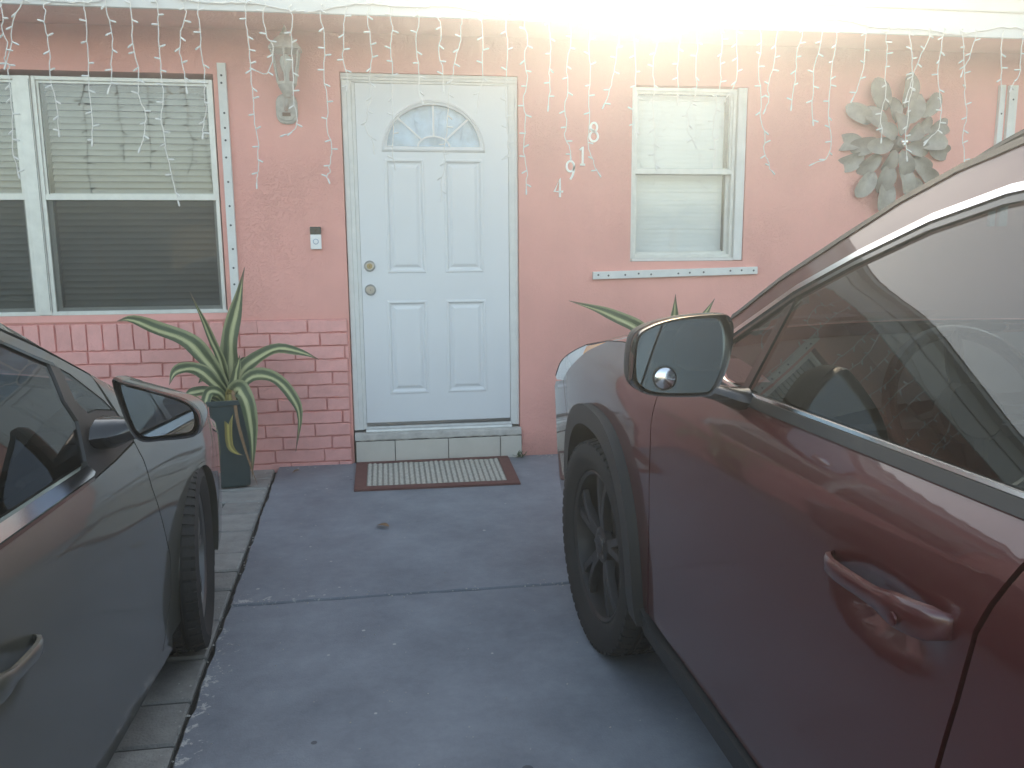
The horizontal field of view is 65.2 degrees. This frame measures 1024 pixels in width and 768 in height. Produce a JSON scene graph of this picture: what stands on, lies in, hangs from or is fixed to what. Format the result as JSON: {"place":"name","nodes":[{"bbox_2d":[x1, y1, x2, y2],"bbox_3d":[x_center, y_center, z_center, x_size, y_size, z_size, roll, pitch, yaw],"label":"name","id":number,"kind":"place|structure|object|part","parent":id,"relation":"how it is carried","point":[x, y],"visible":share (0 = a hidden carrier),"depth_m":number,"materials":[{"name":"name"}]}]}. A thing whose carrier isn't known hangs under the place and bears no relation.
{"place":"outdoors","nodes":[
{"label":"outdoors","id":0,"kind":"place"},
{"bbox_2d":[106,469,275,767],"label":"paving","id":1,"kind":"structure","parent":0,"point":[151,735],"depth_m":2.55,"materials":[{"name":"grey concrete"}]},
{"bbox_2d":[0,323,221,767],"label":"parked car","id":2,"kind":"object","parent":1,"relation":"on","point":[110,516],"visible":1,"depth_m":1.77,"materials":[{"name":"grey metal"}]},
{"bbox_3d":[-0.998,0.045,1.385,0.199,0.374,0.946,-2,9,-8],"label":"front window","id":3,"kind":"part","parent":2,"relation":"part of","materials":[{"name":"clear glass"}]},
{"bbox_3d":[-0.893,0.526,1.618,0.047,0.595,1.273,-2,9,-8],"label":"front door","id":4,"kind":"part","parent":2,"relation":"part of","materials":[{"name":"grey metal"}]},
{"bbox_2d":[206,400,250,487],"bbox_3d":[-1.595,0.322,4.559,0.248,0.500,0.248,-4,10,-20],"label":"planter","id":5,"kind":"object","parent":1,"relation":"on","point":[235,470],"visible":0.49,"depth_m":4.47,"materials":[{"name":"grey plastic"}]},
{"bbox_2d":[118,267,318,484],"bbox_3d":[-1.617,-0.039,4.460,1.035,1.205,0.256,-1,9,-4],"label":"variegated plant","id":6,"kind":"object","parent":5,"relation":"in","point":[225,373],"visible":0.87,"depth_m":4.45,"materials":[{"name":"green plant"}]},
{"bbox_2d":[173,454,732,767],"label":"driveway","id":7,"kind":"structure","parent":0,"point":[520,663],"depth_m":2.60,"materials":[{"name":"grey concrete"}]},
{"bbox_2d":[159,455,677,767],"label":"grit","id":8,"kind":"object","parent":7,"relation":"on","point":[337,607],"visible":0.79,"depth_m":2.97,"materials":[{"name":"stone"}]},
{"bbox_2d":[354,456,520,491],"bbox_3d":[-0.452,0.528,4.754,0.955,0.013,0.625,-2,9,-8],"label":"doormat","id":9,"kind":"object","parent":7,"relation":"on","point":[436,473],"visible":1,"depth_m":4.72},
{"bbox_2d":[555,129,1023,767],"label":"parked car","id":10,"kind":"object","parent":7,"relation":"on","point":[799,543],"visible":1,"depth_m":1.27,"materials":[{"name":"red metal"}]},
{"bbox_3d":[0.479,0.352,1.484,0.092,0.734,1.245,-2,9,-8],"label":"front door","id":11,"kind":"part","parent":10,"relation":"part of","materials":[{"name":"red metal"}]},
{"bbox_3d":[0.602,-0.110,1.225,0.164,0.354,0.711,-2,9,-8],"label":"front window","id":12,"kind":"part","parent":10,"relation":"part of","materials":[{"name":"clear glass"}]},
{"bbox_3d":[0.595,0.528,0.614,0.061,0.680,0.802,-2,9,-8],"label":"rear door","id":13,"kind":"part","parent":10,"relation":"part of","materials":[{"name":"red metal"}]},
{"bbox_2d":[514,450,525,457],"bbox_3d":[0.049,0.448,5.104,0.101,0.055,0.055,-2,9,-8],"label":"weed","id":14,"kind":"object","parent":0,"point":[518,454],"visible":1,"depth_m":5.11,"materials":[{"name":"green plant"}]},
{"label":"ground","id":15,"kind":"structure","parent":0,"visible":0},
{"bbox_2d":[0,0,1023,472],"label":"pink house","id":16,"kind":"structure","parent":15,"relation":"on","point":[414,310],"depth_m":4.86,"materials":[{"name":"paint"}]},
{"bbox_2d":[0,84,21,192],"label":"window blind","id":17,"kind":"object","parent":16,"relation":"attached to","point":[6,158],"depth_m":4.59,"materials":[{"name":"grey plastic"}]},
{"bbox_2d":[0,75,227,324],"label":"window","id":18,"kind":"structure","parent":16,"relation":"in","point":[65,257],"depth_m":4.65,"materials":[{"name":"metal"}]},
{"bbox_2d":[44,85,212,193],"bbox_3d":[-2.217,-1.095,4.740,0.910,1.272,0.029,-2,9,-8],"label":"window blind","id":19,"kind":"object","parent":16,"relation":"attached to","point":[203,184],"depth_m":4.68,"materials":[{"name":"grey plastic"}]},
{"bbox_2d":[0,0,303,205],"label":"icicle light set","id":20,"kind":"object","parent":16,"relation":"hanging from","point":[245,2],"visible":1,"depth_m":4.09,"materials":[{"name":"white plastic"}]},
{"bbox_2d":[216,63,238,302],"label":"shutter track","id":21,"kind":"structure","parent":16,"relation":"attached to","point":[227,169],"depth_m":4.64,"materials":[{"name":"white metal"}]},
{"bbox_2d":[268,25,301,124],"bbox_3d":[-1.270,-1.748,4.511,0.173,0.513,0.235,-2,9,-8],"label":"wall lantern","id":22,"kind":"object","parent":16,"relation":"attached to","point":[284,99],"depth_m":4.48,"materials":[{"name":"grey metal"}]},
{"bbox_2d":[310,227,321,248],"bbox_3d":[-1.170,-0.870,4.769,0.064,0.132,0.028,-2,9,-8],"label":"doorbell","id":23,"kind":"object","parent":16,"relation":"attached to","point":[315,239],"visible":1,"depth_m":4.76,"materials":[{"name":"white plastic"}]},
{"bbox_2d":[340,72,518,432],"bbox_3d":[-0.485,-0.781,4.960,1.050,2.155,0.124,-2,9,-8],"label":"front door","id":24,"kind":"structure","parent":16,"relation":"in","point":[434,289],"depth_m":4.93,"materials":[{"name":"white paint"}]},
{"bbox_2d":[308,2,646,201],"bbox_3d":[-0.155,-1.523,4.370,1.830,1.038,0.052,-2,9,-8],"label":"icicle light set","id":25,"kind":"object","parent":16,"relation":"hanging from","point":[454,51],"visible":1,"depth_m":4.33,"materials":[{"name":"white plastic"}]},
{"bbox_2d":[553,178,562,196],"bbox_3d":[0.286,-1.214,4.944,0.061,0.116,0.010,-2,9,-8],"label":"house number","id":26,"kind":"object","parent":16,"relation":"attached to","point":[559,191],"visible":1,"depth_m":4.94,"materials":[{"name":"white metal"}]},
{"bbox_2d":[565,160,574,179],"bbox_3d":[0.360,-1.321,4.938,0.059,0.119,0.010,-2,9,-8],"label":"house number","id":27,"kind":"object","parent":16,"relation":"attached to","point":[572,170],"visible":0.99,"depth_m":4.93,"materials":[{"name":"white metal"}]},
{"bbox_2d":[579,146,584,165],"bbox_3d":[0.433,-1.406,4.936,0.037,0.115,0.010,-2,9,-8],"label":"house number","id":28,"kind":"object","parent":16,"relation":"attached to","point":[581,149],"visible":1,"depth_m":4.93,"materials":[{"name":"white metal"}]},
{"bbox_2d":[589,122,598,142],"bbox_3d":[0.503,-1.550,4.924,0.064,0.122,0.010,-2,9,-8],"label":"house number","id":29,"kind":"object","parent":16,"relation":"attached to","point":[595,131],"visible":0.94,"depth_m":4.92,"materials":[{"name":"white metal"}]},
{"bbox_2d":[592,267,757,278],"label":"shutter track","id":30,"kind":"structure","parent":16,"relation":"attached to","point":[672,273],"depth_m":5.12,"materials":[{"name":"white metal"}]},
{"bbox_2d":[636,95,725,251],"bbox_3d":[1.077,-1.351,5.189,0.610,0.985,0.028,-2,9,-8],"label":"window blind","id":31,"kind":"object","parent":16,"relation":"attached to","point":[674,213],"depth_m":5.19,"materials":[{"name":"white plastic"}]},
{"bbox_2d":[630,87,747,260],"bbox_3d":[1.111,-1.330,5.110,0.748,1.072,0.092,-2,9,-8],"label":"window","id":32,"kind":"structure","parent":16,"relation":"in","point":[734,174],"depth_m":5.11,"materials":[{"name":"metal"}]},
{"bbox_2d":[645,11,1023,174],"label":"icicle light set","id":33,"kind":"object","parent":16,"relation":"hanging from","point":[861,61],"visible":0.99,"depth_m":4.62,"materials":[{"name":"white plastic"}]},
{"bbox_2d":[838,72,950,210],"bbox_3d":[2.502,-1.557,5.188,0.842,0.890,0.144,-2,9,-8],"label":"metal flower","id":34,"kind":"object","parent":16,"relation":"attached to","point":[937,146],"visible":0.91,"depth_m":5.17,"materials":[{"name":"grey metal"}]},
{"bbox_2d":[993,85,1005,145],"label":"shutter track","id":35,"kind":"structure","parent":16,"relation":"attached to","point":[999,117],"depth_m":5.28,"materials":[{"name":"white metal"}]},
{"bbox_2d":[1003,85,1018,139],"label":"shutter track","id":36,"kind":"structure","parent":16,"relation":"attached to","point":[1010,114],"depth_m":5.29,"materials":[{"name":"white metal"}]},
{"bbox_3d":[1.001,0.241,4.937,0.277,0.500,0.277,-2,9,-8],"label":"planter","id":37,"kind":"object","parent":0,"visible":0},
{"bbox_2d":[570,294,714,329],"bbox_3d":[0.917,-0.120,4.794,1.146,0.820,0.216,-2,9,-8],"label":"variegated plant","id":38,"kind":"object","parent":37,"relation":"in","point":[629,322],"visible":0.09,"depth_m":4.79,"materials":[{"name":"green plant"}]}
]}

